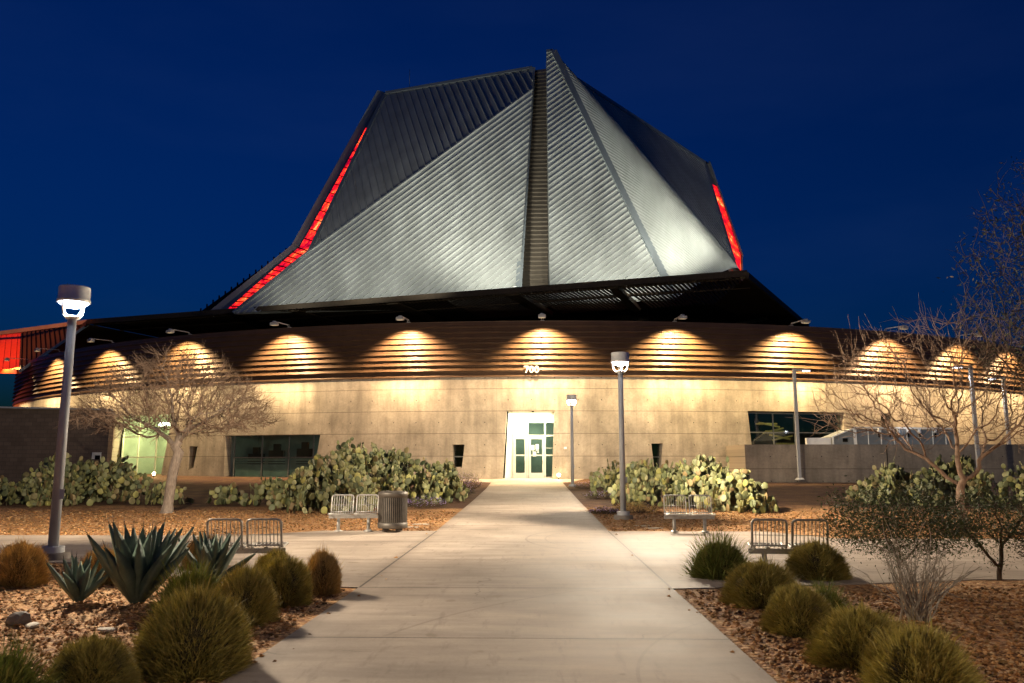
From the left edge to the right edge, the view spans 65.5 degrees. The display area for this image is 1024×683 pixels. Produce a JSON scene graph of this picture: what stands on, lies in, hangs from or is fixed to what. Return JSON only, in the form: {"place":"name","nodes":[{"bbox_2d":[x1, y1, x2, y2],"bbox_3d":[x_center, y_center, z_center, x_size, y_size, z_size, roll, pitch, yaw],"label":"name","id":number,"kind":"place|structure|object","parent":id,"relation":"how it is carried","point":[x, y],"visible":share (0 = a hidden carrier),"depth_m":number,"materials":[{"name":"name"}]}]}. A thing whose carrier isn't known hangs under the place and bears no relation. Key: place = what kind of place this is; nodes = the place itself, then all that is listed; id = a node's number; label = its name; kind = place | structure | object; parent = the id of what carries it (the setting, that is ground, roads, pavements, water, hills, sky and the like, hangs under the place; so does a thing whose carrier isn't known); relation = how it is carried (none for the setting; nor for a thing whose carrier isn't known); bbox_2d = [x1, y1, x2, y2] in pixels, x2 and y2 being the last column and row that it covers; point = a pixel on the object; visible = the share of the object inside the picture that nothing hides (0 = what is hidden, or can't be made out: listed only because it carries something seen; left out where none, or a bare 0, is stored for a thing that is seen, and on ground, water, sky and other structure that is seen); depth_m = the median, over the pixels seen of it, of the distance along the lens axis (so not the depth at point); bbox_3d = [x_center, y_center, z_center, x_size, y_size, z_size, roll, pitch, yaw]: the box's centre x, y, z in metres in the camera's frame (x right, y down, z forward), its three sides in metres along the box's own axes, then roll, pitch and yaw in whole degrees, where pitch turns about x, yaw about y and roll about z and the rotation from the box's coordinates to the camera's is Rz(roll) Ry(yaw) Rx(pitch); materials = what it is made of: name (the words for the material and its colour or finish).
{"place":"outdoors","nodes":[
{"label":"outdoors","id":0,"kind":"place"},
{"bbox_2d":[179,532,218,570],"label":"grass mound","id":1,"kind":"object","parent":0,"point":[192,550],"depth_m":11.90,"materials":[{"name":"brown plant"}]},
{"bbox_2d":[0,531,1023,589],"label":"cross path","id":2,"kind":"structure","parent":0,"point":[521,559],"depth_m":13.34,"materials":[{"name":"beige concrete"}]},
{"bbox_2d":[328,494,378,531],"bbox_3d":[-3.624,3.924,18.221,1.120,0.821,0.639,1,-9,-4],"label":"bench","id":3,"kind":"object","parent":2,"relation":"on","point":[338,514],"visible":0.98,"depth_m":18.36,"materials":[{"name":"grey metal"}]},
{"bbox_2d":[377,491,407,531],"bbox_3d":[-2.745,3.900,18.346,0.690,0.905,0.690,0,-9,1],"label":"litter bin","id":4,"kind":"object","parent":2,"relation":"on","point":[392,509],"visible":1,"depth_m":18.09,"materials":[{"name":"grey metal"}]},
{"bbox_2d":[663,495,715,532],"bbox_3d":[4.006,3.889,17.988,1.120,0.821,0.639,-1,-9,5],"label":"bench","id":5,"kind":"object","parent":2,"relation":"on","point":[689,515],"visible":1,"depth_m":18.05,"materials":[{"name":"grey metal"}]},
{"bbox_2d":[746,518,828,562],"bbox_3d":[4.082,3.029,11.825,1.120,0.821,0.639,-1,-9,8],"label":"bench","id":6,"kind":"object","parent":2,"relation":"on","point":[766,550],"visible":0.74,"depth_m":11.65,"materials":[{"name":"grey metal"}]},
{"bbox_2d":[0,462,1023,682],"bbox_3d":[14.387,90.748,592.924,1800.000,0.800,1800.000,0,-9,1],"label":"ground","id":7,"kind":"structure","parent":0,"point":[797,498],"depth_m":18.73,"materials":[{"name":"brown gravel"}]},
{"bbox_2d":[0,475,31,505],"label":"prickly pear","id":8,"kind":"object","parent":7,"relation":"on","point":[6,487],"visible":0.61,"depth_m":27.58,"materials":[{"name":"green plant"}]},
{"bbox_2d":[6,611,30,625],"bbox_3d":[-4.890,2.743,7.903,0.174,0.132,0.226,-6,-10,34],"label":"rock","id":9,"kind":"object","parent":7,"relation":"on","point":[22,617],"visible":0.94,"depth_m":7.85,"materials":[{"name":"grey stone"}]},
{"bbox_2d":[0,536,51,588],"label":"grass mound","id":10,"kind":"object","parent":7,"relation":"on","point":[23,563],"depth_m":10.31,"materials":[{"name":"brown plant"}]},
{"bbox_2d":[25,622,39,627],"bbox_3d":[-4.682,2.769,7.784,0.132,0.038,0.200,0,-9,0],"label":"rock","id":11,"kind":"object","parent":7,"relation":"on","point":[32,625],"visible":0.99,"depth_m":7.74,"materials":[{"name":"beige stone"}]},
{"bbox_2d":[0,623,66,682],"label":"grass mound","id":12,"kind":"object","parent":7,"relation":"on","point":[14,668],"depth_m":5.09,"materials":[{"name":"green plant"}]},
{"bbox_2d":[0,406,114,483],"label":"annex wall","id":13,"kind":"structure","parent":7,"relation":"on","point":[28,437],"depth_m":40.29,"materials":[{"name":"brown paint"}]},
{"bbox_2d":[41,284,90,560],"bbox_3d":[-7.593,1.421,13.478,0.540,4.775,0.540,4,-10,-27],"label":"post lamp","id":14,"kind":"object","parent":7,"relation":"on","point":[72,296],"visible":0.94,"depth_m":13.46,"materials":[{"name":"metal"}]},
{"bbox_2d":[46,551,108,601],"bbox_3d":[-5.015,2.703,9.210,0.712,0.575,0.670,-8,-12,43],"label":"agave","id":15,"kind":"object","parent":7,"relation":"on","point":[80,582],"visible":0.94,"depth_m":9.09,"materials":[{"name":"green plant"}]},
{"bbox_2d":[5,452,158,507],"bbox_3d":[-15.035,5.101,28.123,4.866,2.456,4.124,0,-9,1],"label":"prickly pear","id":16,"kind":"object","parent":7,"relation":"on","point":[102,475],"visible":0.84,"depth_m":27.55,"materials":[{"name":"green plant"}]},
{"bbox_2d":[39,629,150,682],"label":"grass mound","id":17,"kind":"object","parent":7,"relation":"on","point":[94,659],"depth_m":5.49,"materials":[{"name":"green plant"}]},
{"bbox_2d":[78,543,114,586],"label":"grass mound","id":18,"kind":"object","parent":7,"relation":"on","point":[99,567],"depth_m":10.42,"materials":[{"name":"brown plant"}]},
{"bbox_2d":[97,627,115,631],"bbox_3d":[-3.860,2.737,7.574,0.178,0.035,0.118,-1,-9,9],"label":"rock","id":19,"kind":"object","parent":7,"relation":"on","point":[106,629],"visible":0.98,"depth_m":7.55,"materials":[{"name":"beige stone"}]},
{"bbox_2d":[83,513,197,603],"bbox_3d":[-4.264,2.461,9.108,1.212,1.034,1.189,0,-9,1],"label":"agave","id":20,"kind":"object","parent":7,"relation":"on","point":[133,566],"visible":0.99,"depth_m":8.99,"materials":[{"name":"green plant"}]},
{"bbox_2d":[136,481,193,504],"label":"prickly pear","id":21,"kind":"object","parent":7,"relation":"on","point":[159,489],"visible":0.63,"depth_m":27.16,"materials":[{"name":"green plant"}]},
{"bbox_2d":[53,342,285,512],"bbox_3d":[-10.411,2.611,24.341,6.676,5.438,5.741,0,-9,1],"label":"bare tree","id":22,"kind":"object","parent":7,"relation":"on","point":[172,474],"visible":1,"depth_m":23.97,"materials":[{"name":"brown plant"}]},
{"bbox_2d":[140,552,230,616],"bbox_3d":[-3.430,2.543,8.550,1.080,0.732,1.045,5,-10,-28],"label":"grass mound","id":23,"kind":"object","parent":7,"relation":"on","point":[195,576],"depth_m":8.47,"materials":[{"name":"green plant"}]},
{"bbox_2d":[126,573,260,682],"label":"grass mound","id":24,"kind":"object","parent":7,"relation":"on","point":[200,634],"depth_m":5.98,"materials":[{"name":"green plant"}]},
{"bbox_2d":[178,526,254,583],"bbox_3d":[-3.859,2.784,10.388,1.042,0.779,0.770,-7,-11,40],"label":"agave","id":25,"kind":"object","parent":7,"relation":"on","point":[205,548],"visible":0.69,"depth_m":10.28,"materials":[{"name":"green plant"}]},
{"bbox_2d":[208,482,251,504],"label":"prickly pear","id":26,"kind":"object","parent":7,"relation":"on","point":[224,496],"visible":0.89,"depth_m":27.34,"materials":[{"name":"green plant"}]},
{"bbox_2d":[206,518,288,553],"bbox_3d":[-3.947,3.043,11.920,1.120,0.821,0.639,1,-9,-4],"label":"bench","id":27,"kind":"object","parent":7,"relation":"on","point":[251,549],"visible":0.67,"depth_m":11.72,"materials":[{"name":"grey metal"}]},
{"bbox_2d":[214,552,284,627],"bbox_3d":[-2.678,2.469,8.056,0.800,0.732,0.836,3,-9,-21],"label":"grass mound","id":28,"kind":"object","parent":7,"relation":"on","point":[258,598],"depth_m":7.92,"materials":[{"name":"green plant"}]},
{"bbox_2d":[240,476,282,506],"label":"prickly pear","id":29,"kind":"object","parent":7,"relation":"on","point":[265,485],"visible":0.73,"depth_m":26.65,"materials":[{"name":"green plant"}]},
{"bbox_2d":[252,546,290,569],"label":"grass mound","id":30,"kind":"object","parent":7,"relation":"on","point":[262,558],"depth_m":10.09,"materials":[{"name":"green plant"}]},
{"bbox_2d":[259,550,315,608],"bbox_3d":[-2.673,2.688,9.184,0.848,0.634,0.980,2,-9,-13],"label":"grass mound","id":31,"kind":"object","parent":7,"relation":"on","point":[292,584],"depth_m":8.99,"materials":[{"name":"green plant"}]},
{"bbox_2d":[273,476,317,508],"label":"prickly pear","id":32,"kind":"object","parent":7,"relation":"on","point":[281,505],"visible":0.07,"depth_m":25.87,"materials":[{"name":"green plant"}]},
{"bbox_2d":[304,540,343,596],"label":"grass mound","id":33,"kind":"object","parent":7,"relation":"on","point":[324,568],"depth_m":9.66,"materials":[{"name":"brown plant"}]},
{"bbox_2d":[268,450,380,513],"bbox_3d":[-5.680,4.394,24.998,3.718,1.963,3.067,0,-9,1],"label":"prickly pear","id":34,"kind":"object","parent":7,"relation":"on","point":[327,482],"visible":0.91,"depth_m":24.46,"materials":[{"name":"green plant"}]},
{"bbox_2d":[280,437,449,503],"bbox_3d":[-5.271,4.761,29.531,6.012,2.419,4.986,0,-9,1],"label":"prickly pear","id":35,"kind":"object","parent":7,"relation":"on","point":[400,469],"visible":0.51,"depth_m":28.59,"materials":[{"name":"green plant"}]},
{"bbox_2d":[407,496,450,507],"bbox_3d":[-2.881,5.343,26.612,1.723,0.438,2.374,0,-9,1],"label":"flowering plant","id":36,"kind":"object","parent":7,"relation":"on","point":[422,503],"visible":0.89,"depth_m":26.35,"materials":[{"name":"purple plant"}]},
{"bbox_2d":[406,458,469,503],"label":"prickly pear","id":37,"kind":"object","parent":7,"relation":"on","point":[446,473],"visible":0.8,"depth_m":29.06,"materials":[{"name":"green plant"}]},
{"bbox_2d":[453,485,477,496],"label":"flowering plant","id":38,"kind":"object","parent":7,"relation":"on","point":[468,492],"visible":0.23,"depth_m":32.83,"materials":[{"name":"brown plant"}]},
{"bbox_2d":[453,473,483,488],"bbox_3d":[-2.162,6.479,36.987,1.695,0.786,5.688,0,-9,1],"label":"flowering plant","id":39,"kind":"object","parent":7,"relation":"on","point":[467,485],"visible":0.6,"depth_m":36.91,"materials":[{"name":"brown plant"}]},
{"bbox_2d":[456,469,481,483],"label":"flowering plant","id":40,"kind":"object","parent":7,"relation":"on","point":[468,477],"visible":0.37,"depth_m":41.54,"materials":[{"name":"brown plant"}]},
{"bbox_2d":[221,478,776,682],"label":"walkway","id":41,"kind":"structure","parent":7,"relation":"on","point":[497,635],"depth_m":7.40,"materials":[{"name":"beige concrete"}]},
{"bbox_2d":[11,49,1023,478],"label":"arts center building","id":42,"kind":"structure","parent":7,"relation":"on","point":[469,229],"depth_m":55.94,"materials":[{"name":"concrete"}]},
{"bbox_2d":[0,320,88,373],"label":"wing roof","id":43,"kind":"structure","parent":42,"relation":"attached to","point":[22,343],"depth_m":69.82,"materials":[{"name":"red paint"}]},
{"bbox_2d":[34,348,59,351],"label":"wall floodlight","id":44,"kind":"object","parent":42,"relation":"attached to","point":[37,350],"depth_m":59.02,"materials":[{"name":"grey metal"}]},
{"bbox_2d":[87,338,113,342],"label":"wall floodlight","id":45,"kind":"object","parent":42,"relation":"attached to","point":[91,340],"depth_m":54.27,"materials":[{"name":"grey metal"}]},
{"bbox_2d":[121,415,169,473],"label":"window","id":46,"kind":"structure","parent":42,"relation":"in","point":[148,458],"depth_m":55.70,"materials":[{"name":"green glass"}]},
{"bbox_2d":[166,329,190,334],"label":"wall floodlight","id":47,"kind":"object","parent":42,"relation":"attached to","point":[170,330],"depth_m":50.47,"materials":[{"name":"grey metal"}]},
{"bbox_2d":[230,435,319,476],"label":"window","id":48,"kind":"structure","parent":42,"relation":"in","point":[263,455],"depth_m":49.54,"materials":[{"name":"glass"}]},
{"bbox_2d":[270,321,290,327],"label":"wall floodlight","id":49,"kind":"object","parent":42,"relation":"attached to","point":[273,323],"depth_m":47.72,"materials":[{"name":"grey metal"}]},
{"bbox_2d":[396,315,410,322],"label":"wall floodlight","id":50,"kind":"object","parent":42,"relation":"attached to","point":[399,317],"depth_m":45.82,"materials":[{"name":"grey metal"}]},
{"bbox_2d":[454,445,463,466],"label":"window","id":51,"kind":"structure","parent":42,"relation":"in","point":[458,449],"depth_m":47.91,"materials":[{"name":"glass"}]},
{"bbox_2d":[514,437,526,477],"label":"door","id":52,"kind":"structure","parent":42,"relation":"in","point":[516,475],"depth_m":46.73,"materials":[{"name":"white metal"}]},
{"bbox_2d":[529,437,543,477],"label":"door","id":53,"kind":"structure","parent":42,"relation":"in","point":[531,447],"depth_m":46.74,"materials":[{"name":"white metal"}]},
{"bbox_2d":[538,313,545,320],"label":"wall floodlight","id":54,"kind":"object","parent":42,"relation":"attached to","point":[541,315],"depth_m":45.06,"materials":[{"name":"grey metal"}]},
{"bbox_2d":[651,443,659,467],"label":"window","id":55,"kind":"structure","parent":42,"relation":"in","point":[655,447],"depth_m":47.89,"materials":[{"name":"glass"}]},
{"bbox_2d":[672,314,686,321],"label":"wall floodlight","id":56,"kind":"object","parent":42,"relation":"attached to","point":[682,316],"depth_m":45.46,"materials":[{"name":"grey metal"}]},
{"bbox_2d":[748,412,840,443],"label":"window","id":57,"kind":"structure","parent":42,"relation":"in","point":[765,427],"depth_m":50.84,"materials":[{"name":"glass"}]},
{"bbox_2d":[788,319,810,325],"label":"wall floodlight","id":58,"kind":"object","parent":42,"relation":"attached to","point":[805,321],"depth_m":46.92,"materials":[{"name":"grey metal"}]},
{"bbox_2d":[884,325,907,330],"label":"wall floodlight","id":59,"kind":"object","parent":42,"relation":"attached to","point":[904,327],"depth_m":49.09,"materials":[{"name":"grey metal"}]},
{"bbox_2d":[566,394,577,486],"bbox_3d":[2.966,5.021,39.331,0.540,4.775,0.540,4,-10,-27],"label":"post lamp","id":60,"kind":"object","parent":7,"relation":"on","point":[572,398],"visible":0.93,"depth_m":39.35,"materials":[{"name":"metal"}]},
{"bbox_2d":[572,481,601,488],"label":"flowering plant","id":61,"kind":"object","parent":7,"relation":"on","point":[585,487],"visible":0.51,"depth_m":37.24,"materials":[{"name":"brown plant"}]},
{"bbox_2d":[580,490,610,499],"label":"flowering plant","id":62,"kind":"object","parent":7,"relation":"on","point":[593,496],"visible":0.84,"depth_m":30.68,"materials":[{"name":"purple plant"}]},
{"bbox_2d":[585,505,619,514],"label":"flowering plant","id":63,"kind":"object","parent":7,"relation":"on","point":[611,510],"visible":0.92,"depth_m":23.56,"materials":[{"name":"purple plant"}]},
{"bbox_2d":[589,458,619,496],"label":"prickly pear","id":64,"kind":"object","parent":7,"relation":"on","point":[610,478],"visible":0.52,"depth_m":32.14,"materials":[{"name":"green plant"}]},
{"bbox_2d":[611,352,632,519],"bbox_3d":[3.042,2.679,22.080,0.540,4.775,0.540,4,-10,-27],"label":"post lamp","id":65,"kind":"object","parent":7,"relation":"on","point":[619,359],"visible":0.98,"depth_m":22.04,"materials":[{"name":"metal"}]},
{"bbox_2d":[612,500,659,513],"bbox_3d":[3.719,4.995,24.054,1.573,0.456,1.236,0,-9,1],"label":"flowering plant","id":66,"kind":"object","parent":7,"relation":"on","point":[640,508],"visible":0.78,"depth_m":23.92,"materials":[{"name":"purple plant"}]},
{"bbox_2d":[607,458,696,506],"bbox_3d":[5.000,4.919,28.033,3.291,1.649,3.348,5,-10,-29],"label":"prickly pear","id":67,"kind":"object","parent":7,"relation":"on","point":[640,474],"visible":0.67,"depth_m":27.36,"materials":[{"name":"green plant"}]},
{"bbox_2d":[666,453,763,508],"bbox_3d":[6.679,4.615,26.597,3.159,1.813,3.696,0,-9,1],"label":"prickly pear","id":68,"kind":"object","parent":7,"relation":"on","point":[705,476],"visible":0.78,"depth_m":25.95,"materials":[{"name":"green plant"}]},
{"bbox_2d":[704,469,778,513],"bbox_3d":[6.977,4.560,24.421,2.179,1.310,2.042,0,-9,1],"label":"prickly pear","id":69,"kind":"object","parent":7,"relation":"on","point":[742,490],"visible":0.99,"depth_m":24.19,"materials":[{"name":"green plant"}]},
{"bbox_2d":[713,551,804,608],"bbox_3d":[2.837,2.685,9.141,1.115,0.628,1.138,0,-9,3],"label":"grass mound","id":70,"kind":"object","parent":7,"relation":"on","point":[750,584],"depth_m":8.92,"materials":[{"name":"green plant"}]},
{"bbox_2d":[758,580,832,638],"bbox_3d":[2.730,2.507,7.594,0.796,0.517,0.843,2,-9,-12],"label":"grass mound","id":71,"kind":"object","parent":7,"relation":"on","point":[789,612],"depth_m":7.45,"materials":[{"name":"green plant"}]},
{"bbox_2d":[792,369,810,479],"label":"area light","id":72,"kind":"object","parent":7,"relation":"on","point":[797,423],"visible":1,"depth_m":41.65,"materials":[{"name":"grey metal"}]},
{"bbox_2d":[795,570,856,611],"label":"grass mound","id":73,"kind":"object","parent":7,"relation":"on","point":[830,596],"depth_m":8.02,"materials":[{"name":"green plant"}]},
{"bbox_2d":[796,599,903,673],"bbox_3d":[2.816,2.325,6.431,1.076,0.529,0.914,4,-10,-27],"label":"grass mound","id":74,"kind":"object","parent":7,"relation":"on","point":[836,640],"depth_m":6.28,"materials":[{"name":"green plant"}]},
{"bbox_2d":[726,444,1023,482],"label":"retaining wall","id":75,"kind":"structure","parent":7,"relation":"on","point":[820,463],"depth_m":42.10,"materials":[{"name":"concrete"}]},
{"bbox_2d":[805,427,954,443],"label":"service shed","id":76,"kind":"structure","parent":7,"relation":"on","point":[832,438],"depth_m":43.71,"materials":[{"name":"white paint"}]},
{"bbox_2d":[845,456,945,505],"bbox_3d":[13.426,4.880,27.884,3.232,1.702,2.870,0,-9,1],"label":"prickly pear","id":77,"kind":"object","parent":7,"relation":"on","point":[892,476],"visible":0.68,"depth_m":27.58,"materials":[{"name":"green plant"}]},
{"bbox_2d":[811,474,991,583],"bbox_3d":[5.139,2.474,10.620,2.287,1.518,1.853,0,-9,1],"label":"creosote bush","id":78,"kind":"object","parent":7,"relation":"on","point":[897,523],"visible":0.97,"depth_m":10.47,"materials":[{"name":"green plant"}]},
{"bbox_2d":[788,292,1023,522],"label":"bare tree","id":79,"kind":"object","parent":7,"relation":"on","point":[961,484],"visible":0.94,"depth_m":20.25,"materials":[{"name":"brown plant"}]},
{"bbox_2d":[856,517,990,622],"bbox_3d":[4.167,2.341,8.190,1.113,1.031,1.306,-7,-11,40],"label":"bare stem bush","id":80,"kind":"object","parent":7,"relation":"on","point":[918,611],"visible":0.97,"depth_m":8.09,"materials":[{"name":"brown plant"}]},
{"bbox_2d":[852,612,996,682],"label":"grass mound","id":81,"kind":"object","parent":7,"relation":"on","point":[911,653],"depth_m":5.32,"materials":[{"name":"green plant"}]},
{"bbox_2d":[907,454,1000,502],"bbox_3d":[15.898,4.990,29.161,3.525,1.744,2.684,0,-9,1],"label":"prickly pear","id":82,"kind":"object","parent":7,"relation":"on","point":[968,465],"visible":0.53,"depth_m":29.01,"materials":[{"name":"green plant"}]},
{"bbox_2d":[952,365,979,466],"bbox_3d":[22.551,4.043,39.300,1.072,5.780,0.480,0,-9,1],"label":"area light","id":83,"kind":"object","parent":7,"relation":"on","point":[977,446],"visible":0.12,"depth_m":39.27,"materials":[{"name":"grey metal"}]},
{"bbox_2d":[921,482,1023,580],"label":"creosote bush","id":84,"kind":"object","parent":7,"relation":"on","point":[1001,540],"visible":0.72,"depth_m":10.90,"materials":[{"name":"green plant"}]},
{"bbox_2d":[936,150,1023,409],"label":"dark tree","id":85,"kind":"object","parent":7,"relation":"on","point":[1014,317],"visible":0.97,"depth_m":19.11,"materials":[{"name":"brown plant"}]},
{"bbox_2d":[964,461,1023,505],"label":"prickly pear","id":86,"kind":"object","parent":7,"relation":"on","point":[1007,480],"visible":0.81,"depth_m":27.48,"materials":[{"name":"green plant"}]},
{"bbox_2d":[986,377,1010,443],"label":"area light","id":87,"kind":"object","parent":7,"relation":"on","point":[1005,410],"visible":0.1,"depth_m":43.26,"materials":[{"name":"grey metal"}]},
{"bbox_2d":[1003,522,1023,564],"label":"dark shrub","id":88,"kind":"object","parent":7,"relation":"on","point":[1022,541],"visible":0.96,"depth_m":10.48,"materials":[{"name":"green plant"}]},
{"bbox_2d":[0,0,1023,461],"label":"sky","id":89,"kind":"structure","parent":0,"point":[155,155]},
{"bbox_2d":[680,524,755,580],"bbox_3d":[2.895,2.888,11.168,1.249,0.831,1.218,-2,-9,10],"label":"grass mound","id":90,"kind":"object","parent":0,"point":[711,560],"depth_m":10.97,"materials":[{"name":"green plant"}]},
{"bbox_2d":[782,538,854,581],"bbox_3d":[4.274,3.003,11.155,1.017,0.601,1.141,1,-9,-5],"label":"grass mound","id":91,"kind":"object","parent":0,"point":[809,560],"depth_m":10.89,"materials":[{"name":"green plant"}]}
]}

